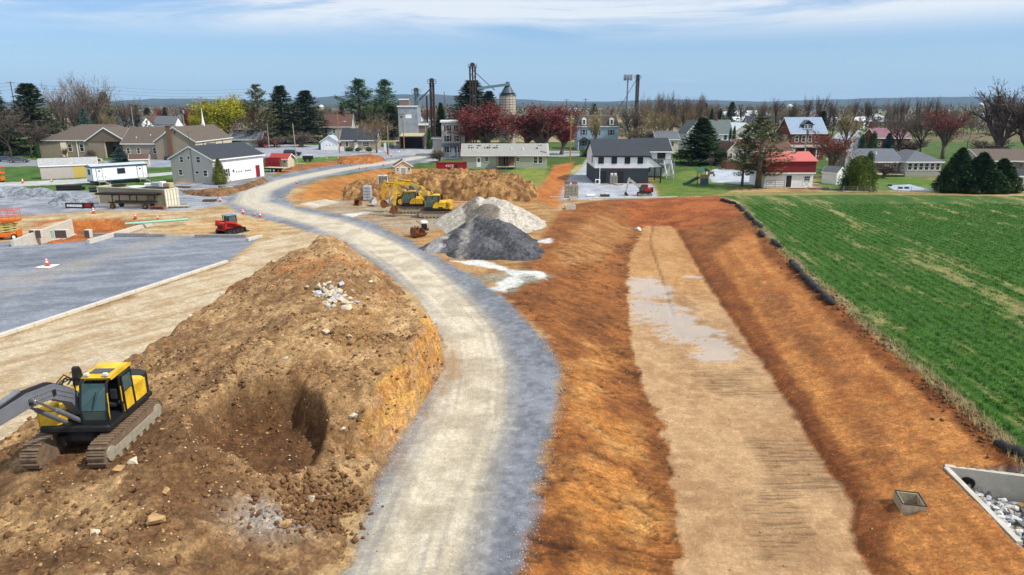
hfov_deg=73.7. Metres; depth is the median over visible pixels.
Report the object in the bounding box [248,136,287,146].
bare shrub
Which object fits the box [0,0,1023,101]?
sky
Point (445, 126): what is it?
window
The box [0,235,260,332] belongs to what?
stone pad
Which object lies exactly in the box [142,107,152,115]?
spruce tree
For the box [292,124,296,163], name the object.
utility pole
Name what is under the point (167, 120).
village house
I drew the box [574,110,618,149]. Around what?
blue house
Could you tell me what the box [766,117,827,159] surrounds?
brick house
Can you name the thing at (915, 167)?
window
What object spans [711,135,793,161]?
beige house
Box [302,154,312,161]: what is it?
utility trailer
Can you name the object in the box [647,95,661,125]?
bare tree
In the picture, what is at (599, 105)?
hills
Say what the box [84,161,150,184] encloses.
site office
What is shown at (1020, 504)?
riprap stone
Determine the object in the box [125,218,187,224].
pipe
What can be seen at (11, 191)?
gravel bank
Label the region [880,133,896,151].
blue spruce
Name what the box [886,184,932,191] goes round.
tarpaulin
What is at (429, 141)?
columnar shrub
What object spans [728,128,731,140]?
columnar shrub
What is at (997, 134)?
bare tree
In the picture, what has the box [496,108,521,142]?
bare tree
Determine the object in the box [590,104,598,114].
spruce tree
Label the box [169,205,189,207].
plank pile
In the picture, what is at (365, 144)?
window
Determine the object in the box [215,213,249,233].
track loader
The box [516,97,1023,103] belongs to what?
hills
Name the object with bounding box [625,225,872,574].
basin floor
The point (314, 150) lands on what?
asphalt
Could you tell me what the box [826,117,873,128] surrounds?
village barn
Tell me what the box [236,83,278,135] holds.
cedar tree
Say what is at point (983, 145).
bare shrub
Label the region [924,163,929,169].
window
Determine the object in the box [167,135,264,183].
garage house
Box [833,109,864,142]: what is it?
bare tree
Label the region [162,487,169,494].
rock
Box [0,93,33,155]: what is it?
spruce tree
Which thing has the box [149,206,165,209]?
steel ramp
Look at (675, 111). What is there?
bare tree
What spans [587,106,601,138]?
bare tree
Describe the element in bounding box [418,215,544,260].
gravel pile
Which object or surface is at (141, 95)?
power line
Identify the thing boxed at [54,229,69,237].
concrete block
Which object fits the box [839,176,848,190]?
columnar shrub
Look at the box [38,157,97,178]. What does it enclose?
metal shed
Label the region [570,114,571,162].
utility pole
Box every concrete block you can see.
[35,229,44,237]
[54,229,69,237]
[84,229,92,237]
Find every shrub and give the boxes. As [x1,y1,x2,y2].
[34,143,41,157]
[61,148,67,157]
[86,150,96,156]
[210,158,230,184]
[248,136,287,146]
[283,132,317,146]
[426,126,432,148]
[427,150,445,161]
[579,149,586,156]
[628,129,657,138]
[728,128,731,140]
[732,125,735,138]
[835,155,878,191]
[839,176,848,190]
[856,134,868,148]
[866,131,879,148]
[867,151,875,175]
[875,162,898,177]
[894,138,930,150]
[929,147,974,193]
[955,151,1014,194]
[968,138,1014,148]
[997,158,1023,193]
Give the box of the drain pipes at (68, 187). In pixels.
[56,185,85,190]
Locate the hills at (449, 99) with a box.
[6,94,560,103]
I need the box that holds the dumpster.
[436,162,466,169]
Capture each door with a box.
[165,189,172,206]
[171,188,178,205]
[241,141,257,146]
[802,175,810,186]
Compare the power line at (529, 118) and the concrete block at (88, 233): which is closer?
the concrete block at (88, 233)
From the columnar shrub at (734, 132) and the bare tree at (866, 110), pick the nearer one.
the columnar shrub at (734, 132)
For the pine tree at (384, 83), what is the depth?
286.50 m
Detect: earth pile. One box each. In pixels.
[334,153,383,163]
[342,167,539,201]
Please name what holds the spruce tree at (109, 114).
on the ground at (324, 193)
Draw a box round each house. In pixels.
[39,108,232,159]
[122,117,154,127]
[139,116,155,121]
[154,116,182,125]
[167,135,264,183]
[321,111,355,137]
[339,125,381,149]
[431,120,464,156]
[461,143,548,169]
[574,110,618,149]
[585,138,674,182]
[651,131,680,153]
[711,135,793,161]
[742,116,773,131]
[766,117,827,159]
[835,143,944,176]
[864,125,911,149]
[968,149,1023,168]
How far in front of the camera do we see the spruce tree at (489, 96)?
278.23 m
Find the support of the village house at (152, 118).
on the ground at (324, 193)
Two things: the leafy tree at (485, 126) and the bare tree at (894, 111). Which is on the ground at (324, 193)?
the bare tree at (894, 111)
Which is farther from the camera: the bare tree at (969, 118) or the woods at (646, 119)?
the woods at (646, 119)
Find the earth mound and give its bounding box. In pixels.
[0,235,444,574]
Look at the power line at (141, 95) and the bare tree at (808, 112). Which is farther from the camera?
the bare tree at (808, 112)
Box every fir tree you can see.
[433,102,446,136]
[671,117,736,165]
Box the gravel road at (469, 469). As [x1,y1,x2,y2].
[228,155,562,574]
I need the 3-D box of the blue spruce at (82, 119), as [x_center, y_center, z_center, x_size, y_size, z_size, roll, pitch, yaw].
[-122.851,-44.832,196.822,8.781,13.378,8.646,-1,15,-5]
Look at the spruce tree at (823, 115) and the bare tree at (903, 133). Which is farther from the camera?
the spruce tree at (823, 115)
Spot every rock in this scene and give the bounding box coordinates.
[90,529,99,535]
[108,465,124,473]
[127,456,137,464]
[146,512,165,524]
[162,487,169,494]
[278,519,291,527]
[308,495,314,501]
[313,290,321,294]
[322,329,329,334]
[334,541,340,547]
[335,296,344,301]
[341,304,351,309]
[346,495,355,503]
[349,412,357,418]
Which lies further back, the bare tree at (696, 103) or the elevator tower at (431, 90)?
the bare tree at (696, 103)
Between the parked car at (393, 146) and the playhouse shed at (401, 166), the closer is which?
the playhouse shed at (401, 166)
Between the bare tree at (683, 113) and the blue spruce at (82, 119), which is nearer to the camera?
the blue spruce at (82, 119)
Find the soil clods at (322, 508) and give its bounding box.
[233,453,383,551]
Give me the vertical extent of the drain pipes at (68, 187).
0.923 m
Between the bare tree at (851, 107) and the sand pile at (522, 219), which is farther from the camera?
the bare tree at (851, 107)
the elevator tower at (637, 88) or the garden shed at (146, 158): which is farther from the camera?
the elevator tower at (637, 88)
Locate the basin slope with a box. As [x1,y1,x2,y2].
[498,196,1023,574]
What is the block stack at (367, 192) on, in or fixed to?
on the ground at (324, 193)
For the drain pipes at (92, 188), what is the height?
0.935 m
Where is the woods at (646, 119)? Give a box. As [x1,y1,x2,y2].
[149,106,935,125]
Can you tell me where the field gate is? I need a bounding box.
[765,180,784,187]
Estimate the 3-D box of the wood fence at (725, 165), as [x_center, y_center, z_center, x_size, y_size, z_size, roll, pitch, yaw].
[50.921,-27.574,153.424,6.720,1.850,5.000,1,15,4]
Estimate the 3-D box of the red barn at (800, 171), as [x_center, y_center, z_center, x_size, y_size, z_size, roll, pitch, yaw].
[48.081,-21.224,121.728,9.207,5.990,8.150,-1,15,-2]
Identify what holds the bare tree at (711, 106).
on the ground at (324, 193)
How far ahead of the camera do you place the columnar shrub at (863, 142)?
174.29 m
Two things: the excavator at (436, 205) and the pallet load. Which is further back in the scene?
the pallet load
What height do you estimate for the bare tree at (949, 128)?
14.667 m
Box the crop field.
[723,194,1023,447]
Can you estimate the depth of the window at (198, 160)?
124.82 m
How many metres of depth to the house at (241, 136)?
232.56 m
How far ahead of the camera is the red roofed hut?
157.98 m
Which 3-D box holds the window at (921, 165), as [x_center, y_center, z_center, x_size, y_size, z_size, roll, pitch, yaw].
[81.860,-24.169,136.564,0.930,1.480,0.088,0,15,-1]
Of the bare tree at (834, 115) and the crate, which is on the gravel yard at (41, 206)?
the crate
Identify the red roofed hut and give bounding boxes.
[269,153,295,166]
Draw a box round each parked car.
[0,156,10,160]
[7,157,30,162]
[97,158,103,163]
[283,149,301,155]
[386,145,399,148]
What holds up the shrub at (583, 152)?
on the ground at (324, 193)
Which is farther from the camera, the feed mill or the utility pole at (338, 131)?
the feed mill
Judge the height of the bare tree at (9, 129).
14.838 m
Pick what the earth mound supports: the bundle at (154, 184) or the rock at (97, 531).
the rock at (97, 531)
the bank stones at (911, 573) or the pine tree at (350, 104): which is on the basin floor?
the bank stones at (911, 573)
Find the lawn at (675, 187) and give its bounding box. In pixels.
[0,156,933,196]
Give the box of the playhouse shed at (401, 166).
[392,159,412,173]
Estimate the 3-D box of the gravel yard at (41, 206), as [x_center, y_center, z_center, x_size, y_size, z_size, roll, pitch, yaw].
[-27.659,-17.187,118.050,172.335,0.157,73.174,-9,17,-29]
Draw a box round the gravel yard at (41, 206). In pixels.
[0,160,752,215]
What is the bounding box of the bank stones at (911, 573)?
[539,246,1007,574]
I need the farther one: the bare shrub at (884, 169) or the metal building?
the metal building
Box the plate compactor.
[417,220,428,230]
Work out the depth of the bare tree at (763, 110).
307.51 m
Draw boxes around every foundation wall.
[10,219,75,246]
[87,223,152,243]
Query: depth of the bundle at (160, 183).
96.36 m
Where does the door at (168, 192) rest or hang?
in the shipping container
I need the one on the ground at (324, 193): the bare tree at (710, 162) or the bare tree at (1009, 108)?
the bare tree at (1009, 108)
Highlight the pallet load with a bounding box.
[609,175,617,184]
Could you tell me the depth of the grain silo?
247.75 m
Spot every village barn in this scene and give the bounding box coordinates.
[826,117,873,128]
[871,114,884,123]
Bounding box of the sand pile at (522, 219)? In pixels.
[432,197,546,233]
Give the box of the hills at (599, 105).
[0,101,1010,108]
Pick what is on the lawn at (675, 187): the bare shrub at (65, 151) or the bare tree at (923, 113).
the bare shrub at (65, 151)
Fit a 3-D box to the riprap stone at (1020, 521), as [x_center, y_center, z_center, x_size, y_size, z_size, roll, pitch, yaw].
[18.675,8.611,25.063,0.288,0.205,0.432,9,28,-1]
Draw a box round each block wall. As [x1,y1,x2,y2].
[93,233,148,236]
[148,234,165,235]
[194,234,246,236]
[246,235,261,240]
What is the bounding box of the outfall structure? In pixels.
[944,464,1023,546]
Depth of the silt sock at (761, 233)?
72.30 m
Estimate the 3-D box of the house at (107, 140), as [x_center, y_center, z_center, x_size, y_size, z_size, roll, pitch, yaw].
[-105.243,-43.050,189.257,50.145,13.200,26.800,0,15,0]
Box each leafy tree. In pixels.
[186,93,252,134]
[441,100,525,142]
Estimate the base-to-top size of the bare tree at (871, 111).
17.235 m
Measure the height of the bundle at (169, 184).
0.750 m
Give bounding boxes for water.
[627,275,743,361]
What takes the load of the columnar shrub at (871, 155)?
on the lawn at (675, 187)
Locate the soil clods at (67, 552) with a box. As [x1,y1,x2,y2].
[0,246,442,574]
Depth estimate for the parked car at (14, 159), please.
170.04 m
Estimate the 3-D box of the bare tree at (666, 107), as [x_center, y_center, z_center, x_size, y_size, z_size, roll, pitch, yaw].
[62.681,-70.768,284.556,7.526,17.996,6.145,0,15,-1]
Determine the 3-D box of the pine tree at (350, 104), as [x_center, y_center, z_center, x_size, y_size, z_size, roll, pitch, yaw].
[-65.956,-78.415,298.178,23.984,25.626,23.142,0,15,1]
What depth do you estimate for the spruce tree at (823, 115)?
219.17 m
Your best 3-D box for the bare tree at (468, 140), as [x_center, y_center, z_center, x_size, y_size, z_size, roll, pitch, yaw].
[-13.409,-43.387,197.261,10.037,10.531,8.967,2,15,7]
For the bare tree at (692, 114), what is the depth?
287.87 m
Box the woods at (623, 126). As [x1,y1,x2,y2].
[358,117,670,136]
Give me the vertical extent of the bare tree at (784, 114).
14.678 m
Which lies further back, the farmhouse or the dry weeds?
the farmhouse
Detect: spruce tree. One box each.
[0,82,65,155]
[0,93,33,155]
[93,92,118,123]
[131,105,142,126]
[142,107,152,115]
[162,106,168,115]
[261,85,306,143]
[284,90,333,143]
[338,102,344,113]
[377,106,398,139]
[445,80,498,140]
[477,91,498,139]
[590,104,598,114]
[709,109,713,119]
[716,109,726,119]
[724,102,738,116]
[725,107,732,121]
[818,111,831,143]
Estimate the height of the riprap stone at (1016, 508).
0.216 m
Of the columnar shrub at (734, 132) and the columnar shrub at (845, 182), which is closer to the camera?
the columnar shrub at (845, 182)
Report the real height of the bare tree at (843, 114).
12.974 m
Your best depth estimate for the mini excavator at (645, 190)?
107.64 m
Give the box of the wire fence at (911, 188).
[816,186,1023,192]
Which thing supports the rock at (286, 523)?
on the earth mound
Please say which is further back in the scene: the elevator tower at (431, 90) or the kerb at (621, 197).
the elevator tower at (431, 90)
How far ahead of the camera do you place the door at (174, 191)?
96.78 m
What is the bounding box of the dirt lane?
[0,232,320,439]
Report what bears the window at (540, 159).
in the ranch house at (505, 156)
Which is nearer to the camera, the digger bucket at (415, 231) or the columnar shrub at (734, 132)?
the digger bucket at (415, 231)
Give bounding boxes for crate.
[600,194,609,196]
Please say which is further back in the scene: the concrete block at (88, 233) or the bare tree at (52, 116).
the bare tree at (52, 116)
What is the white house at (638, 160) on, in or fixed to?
on the ground at (324, 193)
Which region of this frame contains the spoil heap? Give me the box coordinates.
[179,178,268,196]
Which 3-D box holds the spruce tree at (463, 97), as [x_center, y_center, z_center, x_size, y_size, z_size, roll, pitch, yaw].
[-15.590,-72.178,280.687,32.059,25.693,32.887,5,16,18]
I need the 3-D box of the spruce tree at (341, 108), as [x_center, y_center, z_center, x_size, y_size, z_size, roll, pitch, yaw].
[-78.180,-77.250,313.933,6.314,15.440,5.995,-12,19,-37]
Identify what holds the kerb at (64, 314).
on the ground at (324, 193)
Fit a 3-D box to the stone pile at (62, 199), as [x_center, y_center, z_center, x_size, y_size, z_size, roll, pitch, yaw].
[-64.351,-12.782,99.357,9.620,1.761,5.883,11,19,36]
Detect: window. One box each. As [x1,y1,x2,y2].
[67,144,72,151]
[79,144,83,151]
[117,168,124,173]
[195,156,200,162]
[203,170,207,176]
[224,168,229,176]
[363,142,368,146]
[444,125,450,130]
[445,135,450,141]
[445,146,450,152]
[454,135,460,141]
[533,157,537,162]
[538,157,542,162]
[580,140,585,145]
[598,157,603,163]
[611,157,616,163]
[624,157,629,163]
[637,157,642,163]
[907,163,912,169]
[913,163,917,169]
[918,163,923,169]
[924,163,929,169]
[930,163,934,169]
[935,163,940,169]
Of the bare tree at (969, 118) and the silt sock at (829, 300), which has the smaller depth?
the silt sock at (829, 300)
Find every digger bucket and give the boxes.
[353,199,361,205]
[369,196,376,204]
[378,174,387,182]
[410,226,427,237]
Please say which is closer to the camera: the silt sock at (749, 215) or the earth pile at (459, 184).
the silt sock at (749, 215)
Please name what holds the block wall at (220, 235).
on the stone pad
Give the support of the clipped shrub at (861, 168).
on the ground at (324, 193)
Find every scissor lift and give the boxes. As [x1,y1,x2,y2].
[0,166,4,181]
[0,208,22,238]
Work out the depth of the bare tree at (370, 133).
203.02 m
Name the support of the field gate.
attached to the red barn at (800, 171)
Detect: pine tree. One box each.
[333,77,381,127]
[361,79,398,138]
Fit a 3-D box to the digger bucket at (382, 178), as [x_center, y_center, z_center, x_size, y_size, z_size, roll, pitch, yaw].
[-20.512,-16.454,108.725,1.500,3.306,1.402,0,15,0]
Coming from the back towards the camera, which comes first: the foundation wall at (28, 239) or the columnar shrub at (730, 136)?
the columnar shrub at (730, 136)
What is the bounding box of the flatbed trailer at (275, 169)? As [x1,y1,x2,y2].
[264,167,290,171]
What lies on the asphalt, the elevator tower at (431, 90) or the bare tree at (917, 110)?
the elevator tower at (431, 90)
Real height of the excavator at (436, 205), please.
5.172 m
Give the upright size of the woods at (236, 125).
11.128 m
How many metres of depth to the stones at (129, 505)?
25.68 m
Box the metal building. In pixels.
[731,122,754,138]
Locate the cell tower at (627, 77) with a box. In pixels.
[624,74,632,134]
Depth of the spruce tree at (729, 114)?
387.51 m
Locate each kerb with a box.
[0,260,227,337]
[593,197,659,198]
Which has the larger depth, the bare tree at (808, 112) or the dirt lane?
the bare tree at (808, 112)
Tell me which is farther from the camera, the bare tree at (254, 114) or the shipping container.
the bare tree at (254, 114)
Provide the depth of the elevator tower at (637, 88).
317.15 m
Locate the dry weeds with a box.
[739,203,1023,501]
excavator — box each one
[0,362,162,468]
[380,180,425,213]
[390,177,452,218]
[624,177,652,195]
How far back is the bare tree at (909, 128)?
184.12 m
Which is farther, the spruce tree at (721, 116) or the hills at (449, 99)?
the hills at (449, 99)
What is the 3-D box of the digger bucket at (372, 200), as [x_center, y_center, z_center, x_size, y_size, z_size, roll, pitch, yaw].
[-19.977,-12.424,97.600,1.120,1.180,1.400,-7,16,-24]
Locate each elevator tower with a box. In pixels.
[411,88,418,104]
[414,78,436,144]
[468,63,509,142]
[615,74,641,133]
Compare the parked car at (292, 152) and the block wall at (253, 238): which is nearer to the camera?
the block wall at (253, 238)
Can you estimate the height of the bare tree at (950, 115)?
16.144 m
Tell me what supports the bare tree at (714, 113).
on the ground at (324, 193)
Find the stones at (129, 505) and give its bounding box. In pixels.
[4,271,439,574]
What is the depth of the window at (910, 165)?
136.55 m
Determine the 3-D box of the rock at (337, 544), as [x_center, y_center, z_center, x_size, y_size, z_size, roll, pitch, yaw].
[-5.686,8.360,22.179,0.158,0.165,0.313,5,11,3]
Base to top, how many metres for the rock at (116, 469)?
0.297 m
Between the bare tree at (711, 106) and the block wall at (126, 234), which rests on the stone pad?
the block wall at (126, 234)
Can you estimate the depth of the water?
49.36 m
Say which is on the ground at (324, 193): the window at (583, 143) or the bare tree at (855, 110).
the bare tree at (855, 110)
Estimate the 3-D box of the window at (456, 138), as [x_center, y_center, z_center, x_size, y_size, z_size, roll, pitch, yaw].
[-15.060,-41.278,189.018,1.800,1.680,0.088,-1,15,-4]
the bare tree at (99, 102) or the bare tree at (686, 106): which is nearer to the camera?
the bare tree at (99, 102)
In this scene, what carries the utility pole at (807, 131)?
on the ground at (324, 193)
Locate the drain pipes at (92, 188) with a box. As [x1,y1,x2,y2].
[89,186,96,191]
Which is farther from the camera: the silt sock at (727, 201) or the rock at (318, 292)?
the silt sock at (727, 201)
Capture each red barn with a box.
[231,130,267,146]
[749,151,818,187]
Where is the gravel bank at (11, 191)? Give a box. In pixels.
[0,186,58,197]
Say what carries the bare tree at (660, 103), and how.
on the ground at (324, 193)
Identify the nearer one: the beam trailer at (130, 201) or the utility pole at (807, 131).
the beam trailer at (130, 201)
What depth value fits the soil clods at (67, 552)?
24.77 m
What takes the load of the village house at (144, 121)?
on the ground at (324, 193)
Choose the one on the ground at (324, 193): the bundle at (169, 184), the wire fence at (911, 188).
the wire fence at (911, 188)
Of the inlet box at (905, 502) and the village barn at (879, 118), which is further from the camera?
the village barn at (879, 118)
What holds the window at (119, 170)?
in the site office
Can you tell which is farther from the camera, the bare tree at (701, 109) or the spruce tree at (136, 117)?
the spruce tree at (136, 117)
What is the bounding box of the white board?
[35,264,59,267]
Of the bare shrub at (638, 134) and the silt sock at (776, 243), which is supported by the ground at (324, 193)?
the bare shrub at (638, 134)
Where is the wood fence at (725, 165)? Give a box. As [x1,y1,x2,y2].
[721,160,749,169]
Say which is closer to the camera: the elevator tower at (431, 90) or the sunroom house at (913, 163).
the sunroom house at (913, 163)
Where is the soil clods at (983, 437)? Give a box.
[764,238,1023,505]
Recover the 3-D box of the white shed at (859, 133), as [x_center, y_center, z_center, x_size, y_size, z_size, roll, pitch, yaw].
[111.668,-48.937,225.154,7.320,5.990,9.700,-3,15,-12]
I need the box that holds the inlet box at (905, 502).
[893,490,927,515]
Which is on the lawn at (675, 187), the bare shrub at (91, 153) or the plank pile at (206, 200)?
the bare shrub at (91, 153)
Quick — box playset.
[683,167,710,184]
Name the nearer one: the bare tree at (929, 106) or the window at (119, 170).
the window at (119, 170)
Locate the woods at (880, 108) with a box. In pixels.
[7,103,984,110]
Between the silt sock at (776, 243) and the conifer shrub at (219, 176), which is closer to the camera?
the silt sock at (776, 243)
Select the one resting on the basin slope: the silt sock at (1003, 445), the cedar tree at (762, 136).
the silt sock at (1003, 445)
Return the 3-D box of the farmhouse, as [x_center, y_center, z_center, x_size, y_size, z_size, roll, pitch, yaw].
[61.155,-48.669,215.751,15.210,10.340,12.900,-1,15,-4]
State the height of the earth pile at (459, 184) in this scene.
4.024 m
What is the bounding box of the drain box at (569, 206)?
[565,204,575,209]
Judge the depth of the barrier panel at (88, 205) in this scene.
95.17 m
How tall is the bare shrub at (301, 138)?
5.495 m
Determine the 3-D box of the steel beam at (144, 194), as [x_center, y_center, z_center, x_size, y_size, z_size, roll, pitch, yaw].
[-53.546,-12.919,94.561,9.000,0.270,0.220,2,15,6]
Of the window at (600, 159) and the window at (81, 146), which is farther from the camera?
the window at (81, 146)
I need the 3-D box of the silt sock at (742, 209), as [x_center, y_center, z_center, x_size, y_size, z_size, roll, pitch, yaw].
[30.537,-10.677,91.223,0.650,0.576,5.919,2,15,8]
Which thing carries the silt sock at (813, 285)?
on the basin slope
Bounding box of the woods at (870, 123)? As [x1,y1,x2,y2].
[675,114,1017,133]
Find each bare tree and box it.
[0,104,28,156]
[6,120,54,157]
[36,98,60,135]
[39,79,74,130]
[54,94,92,126]
[58,73,109,120]
[63,71,119,123]
[92,107,115,123]
[111,95,147,127]
[152,105,169,115]
[181,108,196,125]
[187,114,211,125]
[245,105,259,127]
[354,105,372,127]
[354,110,394,152]
[421,112,432,121]
[465,135,474,142]
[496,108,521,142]
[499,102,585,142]
[516,123,532,142]
[552,122,584,154]
[573,110,586,119]
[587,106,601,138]
[611,101,665,135]
[625,126,633,138]
[634,103,685,133]
[640,94,652,133]
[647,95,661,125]
[654,91,667,121]
[656,99,672,124]
[664,92,676,116]
[666,102,684,130]
[675,96,695,125]
[676,100,689,123]
[681,96,694,117]
[683,106,698,122]
[691,95,705,120]
[697,95,708,117]
[703,100,718,118]
[706,104,720,119]
[708,155,714,170]
[739,106,746,122]
[747,105,760,115]
[755,101,769,128]
[757,100,767,136]
[770,99,784,131]
[781,107,788,119]
[788,102,800,116]
[788,103,797,116]
[803,97,812,116]
[803,129,860,165]
[815,95,830,116]
[824,100,837,123]
[832,105,843,132]
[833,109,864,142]
[838,109,849,123]
[845,101,855,122]
[848,97,862,121]
[864,96,875,130]
[865,100,878,131]
[872,112,919,150]
[883,96,894,126]
[890,101,898,117]
[892,95,910,127]
[895,107,946,151]
[911,106,976,158]
[912,94,925,137]
[916,105,933,121]
[917,104,928,126]
[923,97,935,135]
[931,96,943,136]
[945,101,956,121]
[953,106,960,122]
[958,76,1023,148]
[961,100,971,135]
[965,108,975,135]
[965,116,977,138]
[989,85,1023,145]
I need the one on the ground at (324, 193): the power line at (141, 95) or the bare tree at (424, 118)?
the bare tree at (424, 118)
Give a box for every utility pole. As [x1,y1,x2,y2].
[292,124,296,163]
[337,110,345,152]
[455,110,461,156]
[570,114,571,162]
[802,128,811,150]
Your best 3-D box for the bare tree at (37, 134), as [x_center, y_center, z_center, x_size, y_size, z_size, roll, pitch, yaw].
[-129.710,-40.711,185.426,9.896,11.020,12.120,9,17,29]
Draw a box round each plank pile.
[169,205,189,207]
[202,199,217,201]
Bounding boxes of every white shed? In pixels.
[832,130,866,148]
[1016,169,1023,185]
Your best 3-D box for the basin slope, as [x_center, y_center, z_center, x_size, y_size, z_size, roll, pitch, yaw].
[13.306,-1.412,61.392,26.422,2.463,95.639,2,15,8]
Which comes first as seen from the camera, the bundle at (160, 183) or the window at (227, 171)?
the bundle at (160, 183)
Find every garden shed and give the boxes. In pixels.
[128,154,150,165]
[821,165,844,184]
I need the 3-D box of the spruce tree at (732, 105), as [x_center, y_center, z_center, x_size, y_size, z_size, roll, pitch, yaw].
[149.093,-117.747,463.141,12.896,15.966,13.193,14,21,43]
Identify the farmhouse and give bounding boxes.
[678,117,732,149]
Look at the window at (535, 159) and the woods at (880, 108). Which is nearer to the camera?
the window at (535, 159)
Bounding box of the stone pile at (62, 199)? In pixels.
[47,192,94,205]
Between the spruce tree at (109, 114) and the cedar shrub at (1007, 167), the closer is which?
the cedar shrub at (1007, 167)
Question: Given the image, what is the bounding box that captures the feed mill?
[397,99,430,148]
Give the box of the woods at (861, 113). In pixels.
[4,102,1016,124]
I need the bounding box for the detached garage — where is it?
[319,135,340,149]
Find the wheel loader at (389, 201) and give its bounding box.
[386,183,432,205]
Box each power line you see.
[1,82,256,96]
[464,111,564,118]
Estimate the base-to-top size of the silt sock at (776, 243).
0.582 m
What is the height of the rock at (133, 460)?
0.263 m
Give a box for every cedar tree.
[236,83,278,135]
[724,116,798,187]
[730,125,757,186]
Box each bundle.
[151,182,158,186]
[158,181,165,186]
[163,182,173,187]
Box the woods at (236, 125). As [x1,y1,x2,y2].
[0,115,320,133]
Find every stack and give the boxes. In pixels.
[111,184,125,186]
[142,186,168,188]
[264,157,281,166]
[362,185,371,200]
[564,185,578,197]
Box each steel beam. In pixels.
[95,193,156,195]
[110,192,161,194]
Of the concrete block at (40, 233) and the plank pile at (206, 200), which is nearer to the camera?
the concrete block at (40, 233)
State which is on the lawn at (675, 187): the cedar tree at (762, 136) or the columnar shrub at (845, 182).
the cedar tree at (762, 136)
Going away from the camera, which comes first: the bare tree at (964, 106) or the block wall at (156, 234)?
the block wall at (156, 234)
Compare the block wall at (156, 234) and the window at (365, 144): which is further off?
the window at (365, 144)
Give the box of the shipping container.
[96,185,179,207]
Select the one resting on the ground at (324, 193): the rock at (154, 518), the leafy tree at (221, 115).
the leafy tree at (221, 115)
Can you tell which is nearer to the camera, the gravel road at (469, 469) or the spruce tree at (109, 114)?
the gravel road at (469, 469)
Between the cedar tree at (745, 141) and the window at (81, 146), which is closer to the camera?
the cedar tree at (745, 141)
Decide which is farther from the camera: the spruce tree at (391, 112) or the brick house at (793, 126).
the spruce tree at (391, 112)
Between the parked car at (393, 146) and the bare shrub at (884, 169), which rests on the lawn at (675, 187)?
the bare shrub at (884, 169)
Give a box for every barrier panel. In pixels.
[65,203,84,208]
[84,203,93,207]
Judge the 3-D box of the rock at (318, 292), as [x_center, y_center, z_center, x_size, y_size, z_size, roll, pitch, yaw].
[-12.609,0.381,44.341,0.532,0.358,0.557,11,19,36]
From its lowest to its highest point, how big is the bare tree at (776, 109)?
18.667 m
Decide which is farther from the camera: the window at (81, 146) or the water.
the window at (81, 146)
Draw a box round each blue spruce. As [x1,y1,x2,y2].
[75,108,91,124]
[108,147,128,162]
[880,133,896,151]
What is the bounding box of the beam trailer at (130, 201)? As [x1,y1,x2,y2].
[108,195,157,208]
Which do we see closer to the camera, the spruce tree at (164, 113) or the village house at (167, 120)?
the village house at (167, 120)
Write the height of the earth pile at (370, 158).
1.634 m
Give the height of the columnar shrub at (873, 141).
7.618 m
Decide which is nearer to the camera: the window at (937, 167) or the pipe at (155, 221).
the pipe at (155, 221)
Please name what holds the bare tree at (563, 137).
on the ground at (324, 193)
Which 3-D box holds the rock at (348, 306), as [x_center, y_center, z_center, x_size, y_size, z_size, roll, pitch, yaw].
[-9.694,1.181,40.161,0.668,0.307,0.510,-5,16,-18]
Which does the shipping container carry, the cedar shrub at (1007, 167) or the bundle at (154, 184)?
the bundle at (154, 184)
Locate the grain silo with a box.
[499,82,515,142]
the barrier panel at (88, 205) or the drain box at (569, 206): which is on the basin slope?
the drain box at (569, 206)
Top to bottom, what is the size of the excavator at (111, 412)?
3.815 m
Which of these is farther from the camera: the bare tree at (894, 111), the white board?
the bare tree at (894, 111)
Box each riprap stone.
[1012,506,1018,511]
[1016,529,1023,533]
[1017,502,1023,507]
[1017,518,1023,526]
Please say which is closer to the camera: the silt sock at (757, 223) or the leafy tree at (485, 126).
the silt sock at (757, 223)
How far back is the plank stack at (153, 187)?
95.77 m
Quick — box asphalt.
[0,144,720,186]
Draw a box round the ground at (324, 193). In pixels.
[0,107,1023,574]
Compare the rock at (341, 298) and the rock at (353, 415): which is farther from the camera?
the rock at (341, 298)
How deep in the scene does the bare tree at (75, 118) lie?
206.07 m
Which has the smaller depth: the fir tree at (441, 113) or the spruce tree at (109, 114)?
the spruce tree at (109, 114)
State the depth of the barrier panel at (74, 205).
95.18 m
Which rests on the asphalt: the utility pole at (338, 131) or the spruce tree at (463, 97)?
the utility pole at (338, 131)
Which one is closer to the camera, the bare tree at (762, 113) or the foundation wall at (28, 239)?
the foundation wall at (28, 239)
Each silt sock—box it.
[720,198,736,203]
[735,203,744,211]
[744,211,754,219]
[752,219,762,228]
[758,230,765,236]
[771,239,781,247]
[788,259,802,272]
[799,271,821,292]
[820,291,834,304]
[993,440,1023,458]
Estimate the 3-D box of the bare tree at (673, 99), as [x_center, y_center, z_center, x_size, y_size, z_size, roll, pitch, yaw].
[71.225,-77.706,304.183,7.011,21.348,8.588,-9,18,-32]

